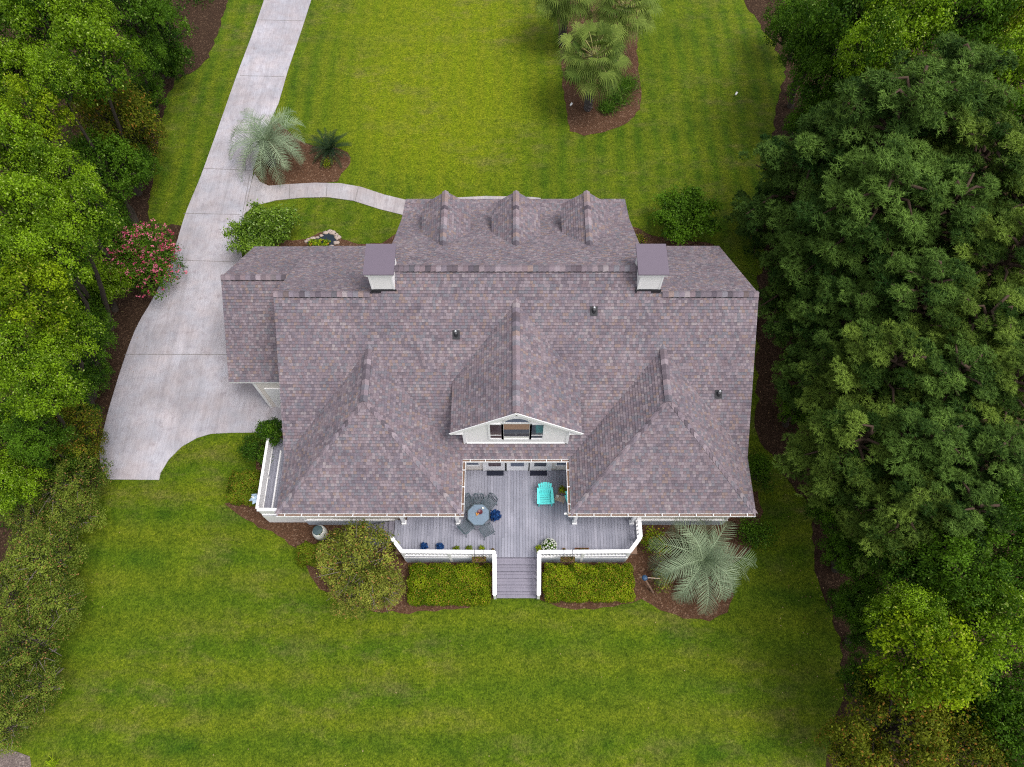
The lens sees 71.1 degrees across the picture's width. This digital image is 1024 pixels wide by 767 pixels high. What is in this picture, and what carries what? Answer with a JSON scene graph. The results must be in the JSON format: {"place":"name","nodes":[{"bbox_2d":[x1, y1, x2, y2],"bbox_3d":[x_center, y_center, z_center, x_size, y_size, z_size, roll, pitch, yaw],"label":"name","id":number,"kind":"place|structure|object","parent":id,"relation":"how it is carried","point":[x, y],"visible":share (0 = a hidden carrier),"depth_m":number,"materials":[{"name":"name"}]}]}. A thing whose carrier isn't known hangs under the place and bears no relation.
{"place":"outdoors","nodes":[
{"label":"outdoors","id":0,"kind":"place"},
{"bbox_2d":[0,0,227,731],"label":"forest floor","id":1,"kind":"structure","parent":0,"point":[206,21],"depth_m":43.47,"materials":[{"name":"brown soil"}]},
{"bbox_2d":[0,560,47,632],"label":"olive shrub","id":2,"kind":"object","parent":1,"relation":"on","point":[11,586],"visible":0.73,"depth_m":31.73,"materials":[{"name":"green plant"}]},
{"bbox_2d":[0,452,62,518],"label":"broadleaf tree","id":3,"kind":"object","parent":1,"relation":"on","point":[13,483],"visible":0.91,"depth_m":31.80,"materials":[{"name":"green plant"}]},
{"bbox_2d":[0,491,62,539],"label":"olive shrub","id":4,"kind":"object","parent":1,"relation":"on","point":[26,509],"visible":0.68,"depth_m":33.60,"materials":[{"name":"green plant"}]},
{"bbox_2d":[0,313,78,424],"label":"broadleaf tree","id":5,"kind":"object","parent":1,"relation":"on","point":[9,346],"visible":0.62,"depth_m":29.04,"materials":[{"name":"green plant"}]},
{"bbox_2d":[0,35,81,169],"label":"broadleaf tree","id":6,"kind":"object","parent":1,"relation":"on","point":[9,63],"visible":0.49,"depth_m":35.61,"materials":[{"name":"green plant"}]},
{"bbox_2d":[0,406,85,478],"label":"broadleaf tree","id":7,"kind":"object","parent":1,"relation":"on","point":[39,439],"visible":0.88,"depth_m":30.63,"materials":[{"name":"green plant"}]},
{"bbox_2d":[0,348,92,461],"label":"broadleaf tree","id":8,"kind":"object","parent":1,"relation":"on","point":[32,382],"visible":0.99,"depth_m":28.03,"materials":[{"name":"green plant"}]},
{"bbox_2d":[0,252,96,399],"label":"broadleaf tree","id":9,"kind":"object","parent":1,"relation":"on","point":[31,306],"visible":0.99,"depth_m":29.27,"materials":[{"name":"green plant"}]},
{"bbox_2d":[0,168,105,325],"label":"broadleaf tree","id":10,"kind":"object","parent":1,"relation":"on","point":[15,208],"visible":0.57,"depth_m":30.78,"materials":[{"name":"green plant"}]},
{"bbox_2d":[0,103,106,264],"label":"broadleaf tree","id":11,"kind":"object","parent":1,"relation":"on","point":[11,155],"visible":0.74,"depth_m":32.59,"materials":[{"name":"green plant"}]},
{"bbox_2d":[0,71,110,218],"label":"broadleaf tree","id":12,"kind":"object","parent":1,"relation":"on","point":[42,116],"visible":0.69,"depth_m":33.66,"materials":[{"name":"green plant"}]},
{"bbox_2d":[0,0,115,132],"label":"broadleaf tree","id":13,"kind":"object","parent":1,"relation":"on","point":[31,15],"visible":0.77,"depth_m":35.41,"materials":[{"name":"green plant"}]},
{"bbox_2d":[14,213,105,361],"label":"broadleaf tree","id":14,"kind":"object","parent":1,"relation":"on","point":[72,264],"visible":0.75,"depth_m":30.05,"materials":[{"name":"green plant"}]},
{"bbox_2d":[13,136,116,276],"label":"broadleaf tree","id":15,"kind":"object","parent":1,"relation":"on","point":[53,171],"visible":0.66,"depth_m":32.68,"materials":[{"name":"green plant"}]},
{"bbox_2d":[27,395,105,461],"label":"broadleaf tree","id":16,"kind":"object","parent":1,"relation":"on","point":[75,419],"visible":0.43,"depth_m":33.33,"materials":[{"name":"green plant"}]},
{"bbox_2d":[21,445,113,513],"bbox_3d":[-21.654,4.662,34.776,4.330,3.420,3.876,28,67,13],"label":"olive shrub","id":17,"kind":"object","parent":1,"relation":"on","point":[81,473],"visible":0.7,"depth_m":34.08,"materials":[{"name":"green plant"}]},
{"bbox_2d":[29,299,106,404],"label":"broadleaf tree","id":18,"kind":"object","parent":1,"relation":"on","point":[71,345],"visible":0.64,"depth_m":31.32,"materials":[{"name":"green plant"}]},
{"bbox_2d":[26,169,126,330],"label":"broadleaf tree","id":19,"kind":"object","parent":1,"relation":"on","point":[91,214],"visible":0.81,"depth_m":31.13,"materials":[{"name":"green plant"}]},
{"bbox_2d":[21,44,137,225],"bbox_3d":[-21.720,-12.380,38.075,2.934,12.481,2.774,0,64,0],"label":"broadleaf tree","id":20,"kind":"object","parent":1,"relation":"on","point":[55,84],"visible":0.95,"depth_m":33.56,"materials":[{"name":"green plant"}]},
{"bbox_2d":[42,0,126,120],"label":"broadleaf tree","id":21,"kind":"object","parent":1,"relation":"on","point":[89,8],"visible":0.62,"depth_m":36.18,"materials":[{"name":"green plant"}]},
{"bbox_2d":[47,9,147,195],"bbox_3d":[-21.138,-14.438,39.172,4.749,12.392,4.433,0,64,0],"label":"broadleaf tree","id":22,"kind":"object","parent":1,"relation":"on","point":[92,59],"visible":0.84,"depth_m":35.08,"materials":[{"name":"green plant"}]},
{"bbox_2d":[69,253,134,312],"bbox_3d":[-22.316,-5.263,38.984,3.389,4.677,3.044,0,64,0],"label":"forest bush","id":23,"kind":"object","parent":1,"relation":"on","point":[112,282],"visible":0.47,"depth_m":38.45,"materials":[{"name":"green plant"}]},
{"bbox_2d":[58,123,152,221],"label":"broadleaf tree","id":24,"kind":"object","parent":1,"relation":"on","point":[117,162],"visible":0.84,"depth_m":38.96,"materials":[{"name":"green plant"}]},
{"bbox_2d":[65,75,168,181],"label":"broadleaf tree","id":25,"kind":"object","parent":1,"relation":"on","point":[133,101],"visible":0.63,"depth_m":39.91,"materials":[{"name":"green plant"}]},
{"bbox_2d":[96,0,172,109],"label":"broadleaf tree","id":26,"kind":"object","parent":1,"relation":"on","point":[143,23],"visible":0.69,"depth_m":41.16,"materials":[{"name":"green plant"}]},
{"bbox_2d":[117,30,170,120],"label":"broadleaf tree","id":27,"kind":"object","parent":1,"relation":"on","point":[152,66],"visible":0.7,"depth_m":42.63,"materials":[{"name":"green plant"}]},
{"bbox_2d":[103,218,188,300],"bbox_3d":[-20.740,-7.072,40.549,4.790,3.365,5.307,0,64,0],"label":"flowering shrub","id":28,"kind":"object","parent":1,"relation":"on","point":[142,262],"visible":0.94,"depth_m":39.86,"materials":[{"name":"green plant"}]},
{"bbox_2d":[124,0,196,78],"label":"broadleaf tree","id":29,"kind":"object","parent":1,"relation":"on","point":[166,31],"visible":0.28,"depth_m":45.86,"materials":[{"name":"green plant"}]},
{"bbox_2d":[99,0,310,479],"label":"driveway","id":30,"kind":"structure","parent":0,"point":[163,410],"depth_m":40.44,"materials":[{"name":"concrete"}]},
{"bbox_2d":[245,175,540,214],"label":"path","id":31,"kind":"structure","parent":0,"point":[261,192],"depth_m":44.64,"materials":[{"name":"concrete"}]},
{"bbox_2d":[0,0,844,766],"bbox_3d":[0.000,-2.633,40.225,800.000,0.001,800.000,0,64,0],"label":"ground","id":32,"kind":"structure","parent":0,"point":[224,622],"depth_m":33.99,"materials":[{"name":"green plant"}]},
{"bbox_2d":[0,693,42,756],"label":"olive shrub","id":33,"kind":"object","parent":32,"relation":"on","point":[7,724],"visible":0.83,"depth_m":30.08,"materials":[{"name":"green plant"}]},
{"bbox_2d":[10,656,64,719],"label":"olive shrub","id":34,"kind":"object","parent":32,"relation":"on","point":[45,686],"visible":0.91,"depth_m":30.49,"materials":[{"name":"green plant"}]},
{"bbox_2d":[0,600,78,687],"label":"olive shrub","id":35,"kind":"object","parent":32,"relation":"on","point":[35,646],"visible":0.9,"depth_m":30.84,"materials":[{"name":"green plant"}]},
{"bbox_2d":[0,519,90,599],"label":"olive shrub","id":36,"kind":"object","parent":32,"relation":"on","point":[43,539],"visible":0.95,"depth_m":32.28,"materials":[{"name":"green plant"}]},
{"bbox_2d":[19,570,87,634],"bbox_3d":[-20.446,10.027,32.410,2.900,2.978,3.020,0,64,0],"label":"olive shrub","id":37,"kind":"object","parent":32,"relation":"on","point":[58,598],"visible":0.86,"depth_m":31.72,"materials":[{"name":"green plant"}]},
{"bbox_2d":[42,483,108,546],"bbox_3d":[-20.933,6.207,34.390,2.943,2.743,3.169,-19,65,-9],"label":"olive shrub","id":38,"kind":"object","parent":32,"relation":"on","point":[75,516],"visible":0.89,"depth_m":33.71,"materials":[{"name":"green plant"}]},
{"bbox_2d":[246,432,282,514],"bbox_3d":[-12.259,4.141,36.901,2.077,0.001,5.556,0,64,0],"label":"mulch bed","id":39,"kind":"object","parent":32,"relation":"on","point":[251,510],"visible":0.11,"depth_m":35.91,"materials":[{"name":"soil"}]},
{"bbox_2d":[225,469,260,506],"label":"bush","id":40,"kind":"object","parent":39,"relation":"on","point":[241,494],"visible":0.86,"depth_m":35.51,"materials":[{"name":"green plant"}]},
{"bbox_2d":[253,123,349,184],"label":"mulch bed","id":41,"kind":"object","parent":32,"relation":"on","point":[307,171],"visible":0.62,"depth_m":45.63,"materials":[{"name":"soil"}]},
{"bbox_2d":[228,107,305,185],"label":"pindo palm","id":42,"kind":"object","parent":41,"relation":"on","point":[265,135],"visible":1,"depth_m":43.69,"materials":[{"name":"silver green palm leaf"},{"name":"grey brown bark"}]},
{"bbox_2d":[244,232,395,255],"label":"mulch bed","id":43,"kind":"object","parent":32,"relation":"on","point":[301,242],"visible":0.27,"depth_m":43.02,"materials":[{"name":"soil"}]},
{"bbox_2d":[220,199,304,254],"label":"shrub","id":44,"kind":"object","parent":43,"relation":"on","point":[256,227],"visible":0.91,"depth_m":40.93,"materials":[{"name":"green plant"}]},
{"bbox_2d":[225,502,507,613],"bbox_3d":[-7.258,8.218,34.917,14.729,0.001,5.446,5,64,2],"label":"mulch bed","id":45,"kind":"object","parent":32,"relation":"on","point":[294,534],"visible":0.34,"depth_m":34.76,"materials":[{"name":"soil"}]},
{"bbox_2d":[313,517,406,609],"bbox_3d":[-7.040,8.171,32.975,4.512,3.604,4.323,0,64,0],"label":"olive shrub","id":46,"kind":"object","parent":45,"relation":"on","point":[363,547],"visible":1,"depth_m":32.33,"materials":[{"name":"green plant"}]},
{"bbox_2d":[406,562,491,606],"bbox_3d":[-2.961,9.470,33.790,4.016,1.019,1.962,0,64,0],"label":"hedge","id":47,"kind":"object","parent":45,"relation":"on","point":[425,573],"visible":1,"depth_m":33.50,"materials":[{"name":"green plant"}]},
{"bbox_2d":[220,190,758,524],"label":"house","id":48,"kind":"structure","parent":32,"relation":"on","point":[445,338],"depth_m":31.77,"materials":[{"name":"tile"}]},
{"bbox_2d":[255,437,305,521],"bbox_3d":[-11.045,4.643,35.479,2.050,2.152,4.040,0,64,0],"label":"side porch","id":49,"kind":"object","parent":48,"relation":"attached to","point":[268,491],"visible":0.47,"depth_m":35.04,"materials":[{"name":"white paint"}]},
{"bbox_2d":[363,470,642,598],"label":"deck","id":50,"kind":"structure","parent":32,"relation":"on","point":[524,525],"depth_m":34.12,"materials":[{"name":"grey wood"},{"name":"white paint"}]},
{"bbox_2d":[557,0,641,135],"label":"mulch bed","id":51,"kind":"object","parent":32,"relation":"on","point":[581,121],"visible":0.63,"depth_m":48.09,"materials":[{"name":"soil"}]},
{"bbox_2d":[532,0,598,46],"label":"fan palm","id":52,"kind":"object","parent":51,"relation":"on","point":[563,11],"visible":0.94,"depth_m":46.85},
{"bbox_2d":[553,19,632,111],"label":"fan palm","id":53,"kind":"object","parent":51,"relation":"on","point":[582,67],"visible":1,"depth_m":43.38,"materials":[{"name":"plant"}]},
{"bbox_2d":[588,0,665,60],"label":"fan palm","id":54,"kind":"object","parent":51,"relation":"on","point":[606,7],"visible":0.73,"depth_m":45.79,"materials":[{"name":"plant"}]},
{"bbox_2d":[536,491,762,620],"bbox_3d":[6.511,8.286,34.884,12.088,0.001,6.309,0,64,0],"label":"mulch bed","id":55,"kind":"object","parent":32,"relation":"on","point":[665,601],"visible":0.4,"depth_m":34.32,"materials":[{"name":"soil"}]},
{"bbox_2d":[542,562,635,603],"bbox_3d":[3.589,9.405,33.824,4.382,1.019,1.819,0,64,0],"label":"hedge","id":56,"kind":"object","parent":55,"relation":"on","point":[556,592],"visible":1,"depth_m":33.53,"materials":[{"name":"green plant"}]},
{"bbox_2d":[647,517,757,615],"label":"pindo palm","id":57,"kind":"object","parent":55,"relation":"on","point":[700,561],"visible":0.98,"depth_m":32.81,"materials":[{"name":"silvery green palm fronds"},{"name":"palm trunk bark"}]},
{"bbox_2d":[632,226,713,245],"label":"mulch bed","id":58,"kind":"object","parent":32,"relation":"on","point":[654,240],"visible":0.24,"depth_m":43.09,"materials":[{"name":"soil"}]},
{"bbox_2d":[647,183,727,245],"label":"shrub","id":59,"kind":"object","parent":58,"relation":"on","point":[691,207],"visible":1,"depth_m":41.30,"materials":[{"name":"green plant"}]},
{"bbox_2d":[744,0,1023,766],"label":"forest floor","id":60,"kind":"structure","parent":0,"point":[770,429],"depth_m":37.95,"materials":[{"name":"brown soil"}]},
{"bbox_2d":[722,178,796,259],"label":"pine tree","id":61,"kind":"object","parent":60,"relation":"on","point":[758,236],"visible":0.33,"depth_m":41.13,"materials":[{"name":"green plant"}]},
{"bbox_2d":[761,0,812,59],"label":"broadleaf tree","id":62,"kind":"object","parent":60,"relation":"on","point":[783,12],"visible":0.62,"depth_m":47.10,"materials":[{"name":"green plant"}]},
{"bbox_2d":[771,341,841,415],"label":"pine tree","id":63,"kind":"object","parent":60,"relation":"on","point":[784,388],"visible":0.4,"depth_m":34.09,"materials":[{"name":"green plant"}]},
{"bbox_2d":[762,290,852,377],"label":"pine tree","id":64,"kind":"object","parent":60,"relation":"on","point":[782,329],"visible":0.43,"depth_m":34.43,"materials":[{"name":"green plant"}]},
{"bbox_2d":[730,104,886,251],"bbox_3d":[15.652,-10.001,37.862,8.311,10.738,7.848,0,64,0],"label":"pine tree","id":65,"kind":"object","parent":60,"relation":"on","point":[776,156],"visible":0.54,"depth_m":35.41,"materials":[{"name":"green plant"}]},
{"bbox_2d":[755,209,868,318],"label":"pine tree","id":66,"kind":"object","parent":60,"relation":"on","point":[798,246],"visible":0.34,"depth_m":35.97,"materials":[{"name":"green plant"}]},
{"bbox_2d":[783,49,860,113],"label":"broadleaf tree","id":67,"kind":"object","parent":60,"relation":"on","point":[827,92],"visible":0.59,"depth_m":41.53,"materials":[{"name":"green plant"}]},
{"bbox_2d":[791,266,899,380],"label":"pine tree","id":68,"kind":"object","parent":60,"relation":"on","point":[846,290],"visible":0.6,"depth_m":32.35,"materials":[{"name":"green plant"}]},
{"bbox_2d":[771,400,921,511],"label":"pine tree","id":69,"kind":"object","parent":60,"relation":"on","point":[829,468],"visible":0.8,"depth_m":29.41,"materials":[{"name":"green plant"}]},
{"bbox_2d":[790,0,902,139],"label":"broadleaf tree","id":70,"kind":"object","parent":60,"relation":"on","point":[845,13],"visible":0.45,"depth_m":37.99,"materials":[{"name":"green plant"}]},
{"bbox_2d":[813,712,896,766],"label":"bronze tree","id":71,"kind":"object","parent":60,"relation":"on","point":[845,759],"visible":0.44,"depth_m":28.54,"materials":[{"name":"green plant"}]},
{"bbox_2d":[765,131,950,298],"bbox_3d":[16.773,-6.125,34.928,8.409,12.603,7.735,0,64,0],"label":"pine tree","id":72,"kind":"object","parent":60,"relation":"on","point":[889,171],"visible":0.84,"depth_m":31.15,"materials":[{"name":"green plant"}]},
{"bbox_2d":[795,213,920,336],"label":"pine tree","id":73,"kind":"object","parent":60,"relation":"on","point":[853,261],"visible":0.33,"depth_m":32.27,"materials":[{"name":"green plant"}]},
{"bbox_2d":[829,530,890,591],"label":"broadleaf tree","id":74,"kind":"object","parent":60,"relation":"on","point":[854,546],"visible":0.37,"depth_m":31.06,"materials":[{"name":"green plant"}]},
{"bbox_2d":[832,573,888,625],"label":"broadleaf tree","id":75,"kind":"object","parent":60,"relation":"on","point":[860,600],"visible":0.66,"depth_m":30.56,"materials":[{"name":"green plant"}]},
{"bbox_2d":[835,649,889,705],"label":"broadleaf tree","id":76,"kind":"object","parent":60,"relation":"on","point":[850,670],"visible":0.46,"depth_m":29.35,"materials":[{"name":"green plant"}]},
{"bbox_2d":[831,3,912,105],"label":"broadleaf tree","id":77,"kind":"object","parent":60,"relation":"on","point":[874,52],"visible":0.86,"depth_m":34.71,"materials":[{"name":"green plant"}]},
{"bbox_2d":[794,318,950,449],"bbox_3d":[15.695,0.728,32.834,6.049,10.371,5.711,-36,69,-16],"label":"pine tree","id":78,"kind":"object","parent":60,"relation":"on","point":[871,366],"visible":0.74,"depth_m":29.55,"materials":[{"name":"green plant"}]},
{"bbox_2d":[792,47,989,208],"bbox_3d":[18.126,-10.753,36.547,8.733,13.768,8.032,-15,65,-7],"label":"pine tree","id":79,"kind":"object","parent":60,"relation":"on","point":[893,94],"visible":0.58,"depth_m":31.90,"materials":[{"name":"green plant"}]},
{"bbox_2d":[835,529,951,604],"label":"broadleaf tree","id":80,"kind":"object","parent":60,"relation":"on","point":[909,575],"visible":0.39,"depth_m":27.32,"materials":[{"name":"green plant"}]},
{"bbox_2d":[830,458,962,578],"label":"pine tree","id":81,"kind":"object","parent":60,"relation":"on","point":[874,524],"visible":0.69,"depth_m":27.52,"materials":[{"name":"green plant"}]},
{"bbox_2d":[828,663,965,766],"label":"bronze tree","id":82,"kind":"object","parent":60,"relation":"on","point":[929,737],"visible":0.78,"depth_m":26.53,"materials":[{"name":"green plant"}]},
{"bbox_2d":[844,579,954,650],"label":"broadleaf tree","id":83,"kind":"object","parent":60,"relation":"on","point":[919,602],"visible":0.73,"depth_m":25.26,"materials":[{"name":"green plant"}]},
{"bbox_2d":[852,0,959,114],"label":"broadleaf tree","id":84,"kind":"object","parent":60,"relation":"on","point":[917,20],"visible":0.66,"depth_m":36.12,"materials":[{"name":"green plant"}]},
{"bbox_2d":[836,246,980,346],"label":"pine tree","id":85,"kind":"object","parent":60,"relation":"on","point":[934,269],"visible":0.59,"depth_m":29.85,"materials":[{"name":"green plant"}]},
{"bbox_2d":[829,399,992,513],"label":"pine tree","id":86,"kind":"object","parent":60,"relation":"on","point":[936,448],"visible":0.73,"depth_m":27.35,"materials":[{"name":"green plant"}]},
{"bbox_2d":[852,603,996,714],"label":"broadleaf tree","id":87,"kind":"object","parent":60,"relation":"on","point":[936,672],"visible":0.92,"depth_m":24.21,"materials":[{"name":"green plant"}]},
{"bbox_2d":[853,157,1001,283],"bbox_3d":[19.165,-5.893,35.170,5.560,11.975,6.062,-22,66,-10],"label":"pine tree","id":88,"kind":"object","parent":60,"relation":"on","point":[961,209],"visible":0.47,"depth_m":30.85,"materials":[{"name":"green plant"}]},
{"bbox_2d":[856,332,1001,437],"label":"pine tree","id":89,"kind":"object","parent":60,"relation":"on","point":[972,360],"visible":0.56,"depth_m":27.86,"materials":[{"name":"green plant"}]},
{"bbox_2d":[863,527,1019,622],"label":"broadleaf tree","id":90,"kind":"object","parent":60,"relation":"on","point":[959,556],"visible":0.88,"depth_m":25.66,"materials":[{"name":"green plant"}]},
{"bbox_2d":[869,31,1019,168],"bbox_3d":[20.581,-12.021,37.451,7.890,13.256,6.719,0,64,0],"label":"pine tree","id":91,"kind":"object","parent":60,"relation":"on","point":[981,59],"visible":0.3,"depth_m":32.49,"materials":[{"name":"green plant"}]},
{"bbox_2d":[882,464,1012,570],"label":"pine tree","id":92,"kind":"object","parent":60,"relation":"on","point":[964,522],"visible":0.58,"depth_m":26.24,"materials":[{"name":"green plant"}]},
{"bbox_2d":[886,700,1013,766],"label":"bronze tree","id":93,"kind":"object","parent":60,"relation":"on","point":[987,759],"visible":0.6,"depth_m":25.85,"materials":[{"name":"green plant"}]},
{"bbox_2d":[877,568,1023,676],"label":"broadleaf tree","id":94,"kind":"object","parent":60,"relation":"on","point":[1002,623],"visible":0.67,"depth_m":24.91,"materials":[{"name":"green plant"}]},
{"bbox_2d":[891,277,1023,378],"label":"pine tree","id":95,"kind":"object","parent":60,"relation":"on","point":[1002,330],"visible":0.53,"depth_m":28.59,"materials":[{"name":"green plant"}]},
{"bbox_2d":[898,404,1023,527],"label":"pine tree","id":96,"kind":"object","parent":60,"relation":"on","point":[1003,446],"visible":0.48,"depth_m":26.66,"materials":[{"name":"green plant"}]},
{"bbox_2d":[905,101,1023,254],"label":"pine tree","id":97,"kind":"object","parent":60,"relation":"on","point":[984,131],"visible":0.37,"depth_m":31.26,"materials":[{"name":"green plant"}]},
{"bbox_2d":[919,0,1023,58],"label":"broadleaf tree","id":98,"kind":"object","parent":60,"relation":"on","point":[964,28],"visible":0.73,"depth_m":36.48,"materials":[{"name":"green plant"}]},
{"bbox_2d":[922,207,1023,324],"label":"pine tree","id":99,"kind":"object","parent":60,"relation":"on","point":[1010,232],"visible":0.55,"depth_m":29.88,"materials":[{"name":"green plant"}]},
{"bbox_2d":[942,683,1023,766],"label":"broadleaf tree","id":100,"kind":"object","parent":60,"relation":"on","point":[1013,738],"visible":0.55,"depth_m":25.55,"materials":[{"name":"green plant"}]},
{"bbox_2d":[942,637,1023,727],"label":"broadleaf tree","id":101,"kind":"object","parent":60,"relation":"on","point":[996,680],"visible":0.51,"depth_m":25.98,"materials":[{"name":"green plant"}]},
{"bbox_2d":[949,345,1023,465],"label":"pine tree","id":102,"kind":"object","parent":60,"relation":"on","point":[1009,371],"visible":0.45,"depth_m":27.48,"materials":[{"name":"green plant"}]},
{"bbox_2d":[963,480,1023,558],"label":"broadleaf tree","id":103,"kind":"object","parent":60,"relation":"on","point":[1013,503],"visible":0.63,"depth_m":25.95,"materials":[{"name":"green plant"}]},
{"bbox_2d":[975,25,1023,107],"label":"broadleaf tree","id":104,"kind":"object","parent":60,"relation":"on","point":[1012,45],"visible":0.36,"depth_m":34.67,"materials":[{"name":"green plant"}]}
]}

